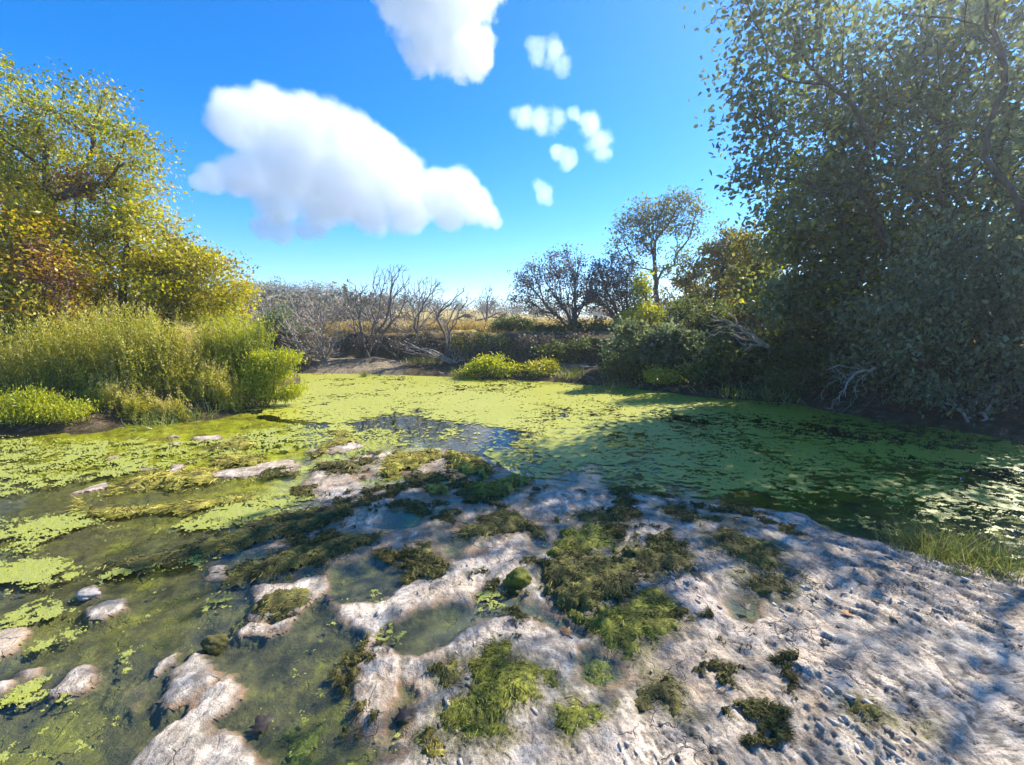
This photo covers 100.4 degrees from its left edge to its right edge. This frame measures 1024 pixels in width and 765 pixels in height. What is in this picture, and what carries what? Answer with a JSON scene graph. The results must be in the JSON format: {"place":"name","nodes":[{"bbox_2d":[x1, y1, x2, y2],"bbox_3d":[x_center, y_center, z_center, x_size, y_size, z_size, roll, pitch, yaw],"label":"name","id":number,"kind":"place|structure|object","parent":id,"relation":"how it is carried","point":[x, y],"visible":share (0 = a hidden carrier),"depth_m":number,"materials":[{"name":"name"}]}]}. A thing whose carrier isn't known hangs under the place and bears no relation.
{"place":"outdoors","nodes":[
{"label":"outdoors","id":0,"kind":"place"},
{"bbox_2d":[0,291,1023,485],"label":"ground","id":1,"kind":"structure","parent":0,"point":[1002,425],"depth_m":8.79,"materials":[{"name":"soil"}]},
{"bbox_2d":[0,299,97,398],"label":"weed shrub","id":2,"kind":"object","parent":1,"relation":"on","point":[14,363],"visible":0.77,"depth_m":7.44,"materials":[{"name":"green plant"}]},
{"bbox_2d":[0,382,100,427],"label":"bush","id":3,"kind":"object","parent":1,"relation":"on","point":[33,405],"visible":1,"depth_m":6.62,"materials":[{"name":"green plant"}]},
{"bbox_2d":[6,221,100,345],"bbox_3d":[-8.868,-1.559,8.315,1.358,2.968,1.151,0,8,0],"label":"vine tangle","id":4,"kind":"object","parent":1,"relation":"on","point":[46,278],"visible":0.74,"depth_m":8.10,"materials":[{"name":"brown plant"}]},
{"bbox_2d":[0,181,135,353],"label":"oak tree","id":5,"kind":"object","parent":1,"relation":"on","point":[14,215],"visible":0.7,"depth_m":8.12,"materials":[{"name":"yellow plant"}]},
{"bbox_2d":[31,152,120,340],"bbox_3d":[-8.751,-2.504,8.900,1.494,4.260,1.010,0,8,0],"label":"vine tangle","id":6,"kind":"object","parent":1,"relation":"on","point":[66,183],"visible":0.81,"depth_m":8.61,"materials":[{"name":"brown plant"}]},
{"bbox_2d":[0,287,165,364],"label":"weed shrub","id":7,"kind":"object","parent":1,"relation":"on","point":[51,326],"visible":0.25,"depth_m":8.08,"materials":[{"name":"green plant"}]},
{"bbox_2d":[0,48,193,342],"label":"oak tree","id":8,"kind":"object","parent":1,"relation":"on","point":[10,173],"visible":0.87,"depth_m":8.71,"materials":[{"name":"green plant"}]},
{"bbox_2d":[0,152,217,333],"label":"olive tree","id":9,"kind":"object","parent":1,"relation":"on","point":[99,258],"visible":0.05,"depth_m":10.64,"materials":[{"name":"green plant"}]},
{"bbox_2d":[26,295,192,403],"bbox_3d":[-7.192,-0.543,7.726,2.586,2.263,1.400,0,8,0],"label":"weed shrub","id":10,"kind":"object","parent":1,"relation":"on","point":[107,355],"visible":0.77,"depth_m":7.51,"materials":[{"name":"green plant"}]},
{"bbox_2d":[3,152,237,343],"bbox_3d":[-8.496,-2.646,9.588,4.374,4.475,2.998,0,8,0],"label":"oak tree","id":11,"kind":"object","parent":1,"relation":"on","point":[127,215],"visible":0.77,"depth_m":9.25,"materials":[{"name":"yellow plant"}]},
{"bbox_2d":[75,369,195,424],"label":"weed shrub","id":12,"kind":"object","parent":1,"relation":"on","point":[109,399],"visible":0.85,"depth_m":7.25,"materials":[{"name":"green plant"}]},
{"bbox_2d":[114,304,220,401],"bbox_3d":[-6.396,-0.522,7.932,1.816,1.979,1.421,0,8,0],"label":"weed shrub","id":13,"kind":"object","parent":1,"relation":"on","point":[186,376],"visible":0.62,"depth_m":7.86,"materials":[{"name":"green plant"}]},
{"bbox_2d":[121,398,222,429],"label":"grass tuft","id":14,"kind":"object","parent":1,"relation":"on","point":[169,419],"visible":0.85,"depth_m":7.16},
{"bbox_2d":[105,228,266,342],"bbox_3d":[-7.663,-1.989,10.197,3.553,3.181,2.534,0,8,0],"label":"oak tree","id":15,"kind":"object","parent":1,"relation":"on","point":[222,297],"visible":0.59,"depth_m":10.04,"materials":[{"name":"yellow plant"}]},
{"bbox_2d":[175,356,258,414],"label":"weed shrub","id":16,"kind":"object","parent":1,"relation":"on","point":[218,388],"visible":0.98,"depth_m":7.90,"materials":[{"name":"green plant"}]},
{"bbox_2d":[186,296,278,405],"bbox_3d":[-5.706,-0.652,8.608,1.931,2.251,1.350,0,8,0],"label":"willow bush","id":17,"kind":"object","parent":1,"relation":"on","point":[223,351],"visible":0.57,"depth_m":8.45,"materials":[{"name":"green plant"}]},
{"bbox_2d":[231,344,312,408],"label":"bush","id":18,"kind":"object","parent":1,"relation":"on","point":[271,367],"visible":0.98,"depth_m":8.35,"materials":[{"name":"green plant"}]},
{"bbox_2d":[206,291,338,327],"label":"bare thicket","id":19,"kind":"object","parent":1,"relation":"on","point":[262,309],"visible":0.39,"depth_m":16.74,"materials":[{"name":"grey plant"}]},
{"bbox_2d":[246,300,311,338],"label":"bush","id":20,"kind":"object","parent":1,"relation":"on","point":[277,322],"visible":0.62,"depth_m":15.09,"materials":[{"name":"grey plant"}]},
{"bbox_2d":[273,296,355,363],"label":"bare thicket","id":21,"kind":"object","parent":1,"relation":"on","point":[321,353],"visible":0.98,"depth_m":14.48,"materials":[{"name":"grey plant"}]},
{"bbox_2d":[271,289,358,329],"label":"bare thicket","id":22,"kind":"object","parent":1,"relation":"on","point":[337,313],"visible":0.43,"depth_m":17.24,"materials":[{"name":"grey plant"}]},
{"bbox_2d":[336,279,373,357],"bbox_3d":[-5.494,-2.217,15.076,1.266,2.833,0.732,0,8,0],"label":"bare tree","id":23,"kind":"object","parent":1,"relation":"on","point":[361,331],"visible":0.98,"depth_m":15.03,"materials":[{"name":"grey plant"}]},
{"bbox_2d":[362,264,414,355],"bbox_3d":[-4.396,-2.585,15.352,1.886,3.290,1.122,0,8,0],"label":"bare tree","id":24,"kind":"object","parent":1,"relation":"on","point":[389,307],"visible":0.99,"depth_m":15.24,"materials":[{"name":"grey plant"}]},
{"bbox_2d":[340,328,447,359],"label":"shrub","id":25,"kind":"object","parent":1,"relation":"on","point":[378,343],"visible":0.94,"depth_m":14.90,"materials":[{"name":"grey plant"}]},
{"bbox_2d":[345,303,454,332],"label":"bare thicket","id":26,"kind":"object","parent":1,"relation":"on","point":[392,328],"visible":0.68,"depth_m":16.25,"materials":[{"name":"grey plant"}]},
{"bbox_2d":[329,306,511,322],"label":"shrub","id":27,"kind":"object","parent":1,"relation":"on","point":[468,316],"visible":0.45,"depth_m":23.70,"materials":[{"name":"brown plant"}]},
{"bbox_2d":[397,276,447,333],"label":"bare tree","id":28,"kind":"object","parent":1,"relation":"on","point":[414,309],"visible":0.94,"depth_m":15.52,"materials":[{"name":"grey plant"}]},
{"bbox_2d":[397,340,470,363],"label":"bare thicket","id":29,"kind":"object","parent":1,"relation":"on","point":[431,355],"visible":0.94,"depth_m":13.95,"materials":[{"name":"grey plant"}]},
{"bbox_2d":[429,286,473,357],"bbox_3d":[-2.030,-1.993,14.455,1.562,2.507,0.864,0,8,0],"label":"bare tree","id":30,"kind":"object","parent":1,"relation":"on","point":[447,352],"visible":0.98,"depth_m":14.45,"materials":[{"name":"grey plant"}]},
{"bbox_2d":[446,326,509,360],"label":"shrub","id":31,"kind":"object","parent":1,"relation":"on","point":[473,352],"visible":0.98,"depth_m":13.91,"materials":[{"name":"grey plant"}]},
{"bbox_2d":[454,351,526,380],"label":"shrub","id":32,"kind":"object","parent":1,"relation":"on","point":[495,368],"visible":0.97,"depth_m":12.32,"materials":[{"name":"green plant"}]},
{"bbox_2d":[0,276,991,325],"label":"woodland","id":33,"kind":"object","parent":1,"relation":"on","point":[272,290],"visible":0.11,"depth_m":69.93,"materials":[{"name":"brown plant"}]},
{"bbox_2d":[296,316,701,333],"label":"dry grass","id":34,"kind":"structure","parent":1,"relation":"on","point":[462,323],"depth_m":16.82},
{"bbox_2d":[0,392,1023,764],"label":"creek bed","id":35,"kind":"object","parent":1,"relation":"on","point":[954,682],"visible":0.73,"depth_m":2.40,"materials":[{"name":"stone"}]},
{"bbox_2d":[0,626,31,656],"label":"limestone rock","id":36,"kind":"object","parent":35,"relation":"on","point":[11,639],"visible":1,"depth_m":2.28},
{"bbox_2d":[48,664,104,697],"bbox_3d":[-2.059,1.411,2.032,0.218,0.030,0.191,0,8,0],"label":"limestone rock","id":37,"kind":"object","parent":35,"relation":"on","point":[80,680],"visible":1,"depth_m":2.01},
{"bbox_2d":[86,595,128,619],"bbox_3d":[-2.438,1.334,2.569,0.317,0.027,0.188,8,12,44],"label":"limestone rock","id":38,"kind":"object","parent":35,"relation":"on","point":[102,610],"visible":1,"depth_m":2.52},
{"bbox_2d":[101,464,221,500],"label":"algae mat","id":39,"kind":"object","parent":35,"relation":"on","point":[178,479],"visible":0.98,"depth_m":4.48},
{"bbox_2d":[60,490,264,523],"bbox_3d":[-3.262,1.118,3.879,1.982,0.177,0.525,-1,8,-3],"label":"algae mat","id":40,"kind":"object","parent":35,"relation":"on","point":[184,508],"visible":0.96,"depth_m":3.86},
{"bbox_2d":[153,652,236,710],"bbox_3d":[-1.559,1.405,2.045,0.477,0.038,0.278,5,10,29],"label":"limestone rock","id":41,"kind":"object","parent":35,"relation":"on","point":[192,667],"visible":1,"depth_m":2.04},
{"bbox_2d":[129,702,273,764],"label":"limestone rock","id":42,"kind":"object","parent":35,"relation":"on","point":[224,746],"visible":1,"depth_m":1.69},
{"bbox_2d":[162,671,248,738],"bbox_3d":[-1.364,1.425,1.907,0.292,0.040,0.367,0,8,0],"label":"limestone rock","id":43,"kind":"object","parent":35,"relation":"on","point":[228,695],"visible":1,"depth_m":1.92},
{"bbox_2d":[200,634,228,655],"bbox_3d":[-1.571,1.377,2.244,0.134,0.099,0.107,0,8,0],"label":"boulder","id":44,"kind":"object","parent":35,"relation":"on","point":[215,645],"visible":1,"depth_m":2.22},
{"bbox_2d":[201,450,270,468],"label":"algae mat","id":45,"kind":"object","parent":35,"relation":"on","point":[241,460],"visible":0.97,"depth_m":5.17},
{"bbox_2d":[210,459,300,478],"bbox_3d":[-2.965,0.992,4.892,1.020,0.029,0.572,-3,9,-17],"label":"limestone rock","id":46,"kind":"object","parent":35,"relation":"on","point":[251,471],"visible":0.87,"depth_m":4.86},
{"bbox_2d":[235,603,307,638],"bbox_3d":[-1.384,1.349,2.437,0.321,0.037,0.269,0,8,0],"label":"limestone rock","id":47,"kind":"object","parent":35,"relation":"on","point":[273,631],"visible":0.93,"depth_m":2.36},
{"bbox_2d":[237,565,334,638],"bbox_3d":[-1.373,1.319,2.628,0.511,0.041,0.555,-4,9,-26],"label":"limestone rock","id":48,"kind":"object","parent":35,"relation":"on","point":[316,585],"visible":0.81,"depth_m":2.69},
{"bbox_2d":[227,586,313,639],"bbox_3d":[-1.437,1.323,2.515,0.522,0.145,0.336,-6,10,-37],"label":"algae mat","id":49,"kind":"object","parent":48,"relation":"on","point":[277,604],"visible":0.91,"depth_m":2.52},
{"bbox_2d":[303,429,359,459],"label":"algae mat","id":50,"kind":"object","parent":35,"relation":"on","point":[339,440],"visible":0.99,"depth_m":5.84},
{"bbox_2d":[410,538,443,563],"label":"algae mat","id":51,"kind":"object","parent":35,"relation":"on","point":[426,554],"visible":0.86,"depth_m":3.08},
{"bbox_2d":[412,726,454,764],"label":"algae mat","id":52,"kind":"object","parent":35,"relation":"on","point":[427,749],"visible":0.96,"depth_m":1.70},
{"bbox_2d":[438,656,466,691],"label":"algae mat","id":53,"kind":"object","parent":35,"relation":"on","point":[448,674],"visible":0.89,"depth_m":2.02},
{"bbox_2d":[441,445,501,480],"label":"algae mat","id":54,"kind":"object","parent":35,"relation":"on","point":[468,463],"visible":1,"depth_m":4.90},
{"bbox_2d":[436,636,544,747],"bbox_3d":[-0.076,1.395,1.955,0.536,0.090,0.648,0,8,0],"label":"algae mat","id":55,"kind":"object","parent":35,"relation":"on","point":[501,683],"visible":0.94,"depth_m":1.91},
{"bbox_2d":[447,508,547,543],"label":"algae mat","id":56,"kind":"object","parent":35,"relation":"on","point":[507,523],"visible":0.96,"depth_m":3.48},
{"bbox_2d":[503,567,531,588],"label":"boulder","id":57,"kind":"object","parent":35,"relation":"on","point":[519,577],"visible":0.88,"depth_m":2.71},
{"bbox_2d":[256,449,810,747],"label":"algae crumbs","id":58,"kind":"object","parent":35,"relation":"on","point":[666,542],"visible":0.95,"depth_m":3.11,"materials":[{"name":"plant"}]},
{"bbox_2d":[548,694,618,741],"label":"algae mat","id":59,"kind":"object","parent":35,"relation":"on","point":[571,718],"visible":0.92,"depth_m":1.81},
{"bbox_2d":[545,523,622,557],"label":"algae mat","id":60,"kind":"object","parent":35,"relation":"on","point":[587,537],"visible":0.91,"depth_m":3.23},
{"bbox_2d":[539,547,647,613],"bbox_3d":[0.492,1.251,2.752,0.732,0.167,0.777,4,9,27],"label":"algae mat","id":61,"kind":"object","parent":35,"relation":"on","point":[583,580],"visible":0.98,"depth_m":2.70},
{"bbox_2d":[580,656,617,691],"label":"algae mat","id":62,"kind":"object","parent":35,"relation":"on","point":[597,672],"visible":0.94,"depth_m":2.08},
{"bbox_2d":[564,506,645,524],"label":"algae mat","id":63,"kind":"object","parent":35,"relation":"on","point":[593,516],"visible":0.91,"depth_m":3.64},
{"bbox_2d":[567,580,690,667],"bbox_3d":[0.687,1.341,2.388,0.764,0.142,0.525,-4,9,-24],"label":"algae mat","id":64,"kind":"object","parent":35,"relation":"on","point":[615,627],"visible":0.94,"depth_m":2.36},
{"bbox_2d":[610,541,698,581],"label":"algae mat","id":65,"kind":"object","parent":35,"relation":"on","point":[653,560],"visible":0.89,"depth_m":2.93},
{"bbox_2d":[634,671,689,717],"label":"algae mat","id":66,"kind":"object","parent":35,"relation":"on","point":[663,692],"visible":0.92,"depth_m":1.90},
{"bbox_2d":[367,498,1022,764],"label":"limestone chips","id":67,"kind":"object","parent":35,"relation":"on","point":[890,749],"visible":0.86,"depth_m":2.23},
{"bbox_2d":[660,502,739,523],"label":"algae mat","id":68,"kind":"object","parent":35,"relation":"on","point":[683,510],"visible":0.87,"depth_m":3.64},
{"bbox_2d":[705,525,792,576],"bbox_3d":[1.699,1.186,3.080,0.503,0.120,0.650,-7,11,-38],"label":"algae mat","id":69,"kind":"object","parent":35,"relation":"on","point":[759,553],"visible":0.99,"depth_m":3.05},
{"bbox_2d":[730,567,795,604],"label":"algae mat","id":70,"kind":"object","parent":35,"relation":"on","point":[762,586],"visible":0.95,"depth_m":2.70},
{"bbox_2d":[838,692,886,721],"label":"algae mat","id":71,"kind":"object","parent":35,"relation":"on","point":[873,710],"visible":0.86,"depth_m":1.79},
{"bbox_2d":[866,506,1019,573],"bbox_3d":[3.119,1.113,3.091,0.935,0.302,0.851,0,8,0],"label":"grass tuft","id":72,"kind":"object","parent":35,"relation":"on","point":[933,543],"visible":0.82,"depth_m":3.09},
{"bbox_2d":[913,518,1023,586],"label":"grass tuft","id":73,"kind":"object","parent":35,"relation":"on","point":[990,561],"visible":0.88,"depth_m":2.92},
{"bbox_2d":[487,313,540,331],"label":"shrub","id":74,"kind":"object","parent":1,"relation":"on","point":[506,324],"visible":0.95,"depth_m":15.92,"materials":[{"name":"green plant"}]},
{"bbox_2d":[521,355,564,377],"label":"shrub","id":75,"kind":"object","parent":1,"relation":"on","point":[542,366],"visible":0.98,"depth_m":12.12,"materials":[{"name":"green plant"}]},
{"bbox_2d":[503,241,608,328],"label":"bare bush","id":76,"kind":"object","parent":1,"relation":"on","point":[559,297],"visible":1,"depth_m":15.35,"materials":[{"name":"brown plant"}]},
{"bbox_2d":[512,328,611,361],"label":"shrub","id":77,"kind":"object","parent":1,"relation":"on","point":[529,339],"visible":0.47,"depth_m":13.08,"materials":[{"name":"green plant"}]},
{"bbox_2d":[529,334,601,363],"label":"shrub","id":78,"kind":"object","parent":1,"relation":"on","point":[581,345],"visible":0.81,"depth_m":12.78,"materials":[{"name":"green plant"}]},
{"bbox_2d":[527,315,618,333],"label":"shrub","id":79,"kind":"object","parent":1,"relation":"on","point":[595,326],"visible":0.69,"depth_m":15.12,"materials":[{"name":"green plant"}]},
{"bbox_2d":[579,246,660,324],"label":"bare bush","id":80,"kind":"object","parent":1,"relation":"on","point":[616,282],"visible":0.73,"depth_m":15.48,"materials":[{"name":"brown plant"}]},
{"bbox_2d":[593,347,651,383],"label":"shrub","id":81,"kind":"object","parent":1,"relation":"on","point":[614,365],"visible":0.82,"depth_m":10.97,"materials":[{"name":"green plant"}]},
{"bbox_2d":[611,270,666,330],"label":"shrub","id":82,"kind":"object","parent":1,"relation":"on","point":[640,286],"visible":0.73,"depth_m":14.44,"materials":[{"name":"green plant"}]},
{"bbox_2d":[601,181,716,322],"bbox_3d":[5.598,-4.779,16.416,4.308,5.490,2.098,0,8,0],"label":"round tree","id":83,"kind":"object","parent":1,"relation":"on","point":[657,215],"visible":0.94,"depth_m":16.21,"materials":[{"name":"green plant"}]},
{"bbox_2d":[608,316,714,368],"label":"shrub","id":84,"kind":"object","parent":1,"relation":"on","point":[666,344],"visible":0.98,"depth_m":10.64,"materials":[{"name":"green plant"}]},
{"bbox_2d":[630,364,692,385],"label":"shrub","id":85,"kind":"object","parent":1,"relation":"on","point":[659,375],"visible":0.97,"depth_m":10.36,"materials":[{"name":"green plant"}]},
{"bbox_2d":[644,293,751,340],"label":"shrub","id":86,"kind":"object","parent":1,"relation":"on","point":[681,312],"visible":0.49,"depth_m":11.66,"materials":[{"name":"green plant"}]},
{"bbox_2d":[668,219,765,315],"bbox_3d":[6.741,-3.472,14.188,3.276,3.721,2.168,0,8,0],"label":"tree","id":87,"kind":"object","parent":1,"relation":"on","point":[715,250],"visible":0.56,"depth_m":13.91,"materials":[{"name":"green plant"}]},
{"bbox_2d":[652,241,784,316],"bbox_3d":[9.080,-4.250,18.503,5.918,3.969,2.929,0,8,0],"label":"shrub","id":88,"kind":"object","parent":1,"relation":"on","point":[670,295],"visible":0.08,"depth_m":18.53,"materials":[{"name":"green plant"}]},
{"bbox_2d":[672,326,787,386],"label":"shrub","id":89,"kind":"object","parent":1,"relation":"on","point":[727,367],"visible":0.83,"depth_m":9.55,"materials":[{"name":"green plant"}]},
{"bbox_2d":[703,309,769,351],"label":"dead branch","id":90,"kind":"object","parent":89,"relation":"attached to","point":[755,338],"visible":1,"depth_m":9.14,"materials":[{"name":"wood"}]},
{"bbox_2d":[712,222,793,339],"bbox_3d":[6.573,-2.457,10.812,2.985,3.149,1.682,0,8,0],"label":"shrub","id":91,"kind":"object","parent":1,"relation":"on","point":[757,266],"visible":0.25,"depth_m":10.61,"materials":[{"name":"green plant"}]},
{"bbox_2d":[723,290,803,355],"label":"shrub","id":92,"kind":"object","parent":1,"relation":"on","point":[749,325],"visible":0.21,"depth_m":10.00,"materials":[{"name":"green plant"}]},
{"bbox_2d":[678,378,853,405],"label":"grass tuft","id":93,"kind":"object","parent":1,"relation":"on","point":[768,389],"visible":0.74,"depth_m":8.84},
{"bbox_2d":[744,266,905,364],"bbox_3d":[6.671,-1.406,9.177,3.009,2.286,1.996,0,8,0],"label":"shrub","id":94,"kind":"object","parent":1,"relation":"on","point":[818,331],"visible":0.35,"depth_m":9.02,"materials":[{"name":"green plant"}]},
{"bbox_2d":[682,0,1023,343],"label":"cottonwood tree","id":95,"kind":"object","parent":1,"relation":"on","point":[831,78],"visible":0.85,"depth_m":7.07,"materials":[{"name":"green plant"}]},
{"bbox_2d":[719,87,1015,360],"bbox_3d":[6.920,-2.951,8.558,5.163,5.080,3.408,0,8,0],"label":"cottonwood tree","id":96,"kind":"object","parent":1,"relation":"on","point":[831,277],"visible":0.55,"depth_m":8.20,"materials":[{"name":"green plant"}]},
{"bbox_2d":[817,334,985,395],"bbox_3d":[8.004,-0.286,7.685,4.896,1.266,2.256,0,8,0],"label":"understory shrub","id":97,"kind":"object","parent":1,"relation":"on","point":[877,374],"visible":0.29,"depth_m":7.52,"materials":[{"name":"green plant"}]},
{"bbox_2d":[821,362,875,413],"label":"dead branch","id":98,"kind":"object","parent":97,"relation":"hanging from","point":[856,372],"visible":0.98,"depth_m":7.24,"materials":[{"name":"wood"}]},
{"bbox_2d":[802,0,1023,328],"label":"cottonwood tree","id":99,"kind":"object","parent":1,"relation":"on","point":[970,134],"visible":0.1,"depth_m":8.39,"materials":[{"name":"green plant"}]},
{"bbox_2d":[813,181,1023,426],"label":"vine curtain","id":100,"kind":"object","parent":1,"relation":"on","point":[1002,291],"visible":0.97,"depth_m":6.37,"materials":[{"name":"green plant"}]},
{"bbox_2d":[872,0,1023,258],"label":"cottonwood tree","id":101,"kind":"object","parent":1,"relation":"on","point":[995,171],"visible":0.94,"depth_m":5.48,"materials":[{"name":"green plant"}]},
{"bbox_2d":[0,0,1023,316],"label":"sky","id":102,"kind":"structure","parent":0,"point":[456,143],"materials":[{"name":"blue"}]},
{"label":"water","id":103,"kind":"structure","parent":0,"visible":0},
{"bbox_2d":[80,502,356,579],"bbox_3d":[-2.139,1.199,3.360,1.807,0.160,0.658,-8,12,-44],"label":"algae mat","id":104,"kind":"object","parent":103,"relation":"on","point":[231,540],"visible":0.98,"depth_m":3.27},
{"bbox_2d":[208,433,255,452],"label":"algae mat","id":105,"kind":"object","parent":103,"relation":"on","point":[235,443],"visible":0.98,"depth_m":5.78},
{"bbox_2d":[0,423,551,764],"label":"algae scum","id":106,"kind":"object","parent":103,"relation":"on","point":[30,570],"visible":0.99,"depth_m":3.66,"materials":[{"name":"plant"}]},
{"bbox_2d":[270,723,323,764],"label":"algae mat","id":107,"kind":"object","parent":103,"relation":"on","point":[301,745],"visible":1,"depth_m":1.74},
{"bbox_2d":[210,529,390,592],"bbox_3d":[-1.473,1.231,3.102,1.191,0.156,0.504,-6,11,-37],"label":"algae mat","id":108,"kind":"object","parent":103,"relation":"on","point":[270,568],"visible":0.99,"depth_m":3.00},
{"bbox_2d":[307,459,364,472],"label":"algae mat","id":109,"kind":"object","parent":103,"relation":"on","point":[328,464],"visible":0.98,"depth_m":4.87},
{"bbox_2d":[373,446,445,481],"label":"algae mat","id":110,"kind":"object","parent":103,"relation":"on","point":[392,462],"visible":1,"depth_m":5.02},
{"bbox_2d":[460,471,535,502],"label":"algae mat","id":111,"kind":"object","parent":103,"relation":"on","point":[503,485],"visible":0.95,"depth_m":4.30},
{"bbox_2d":[247,373,1023,558],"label":"duckweed","id":112,"kind":"object","parent":103,"relation":"on","point":[505,412],"visible":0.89,"depth_m":6.36,"materials":[{"name":"plant"}]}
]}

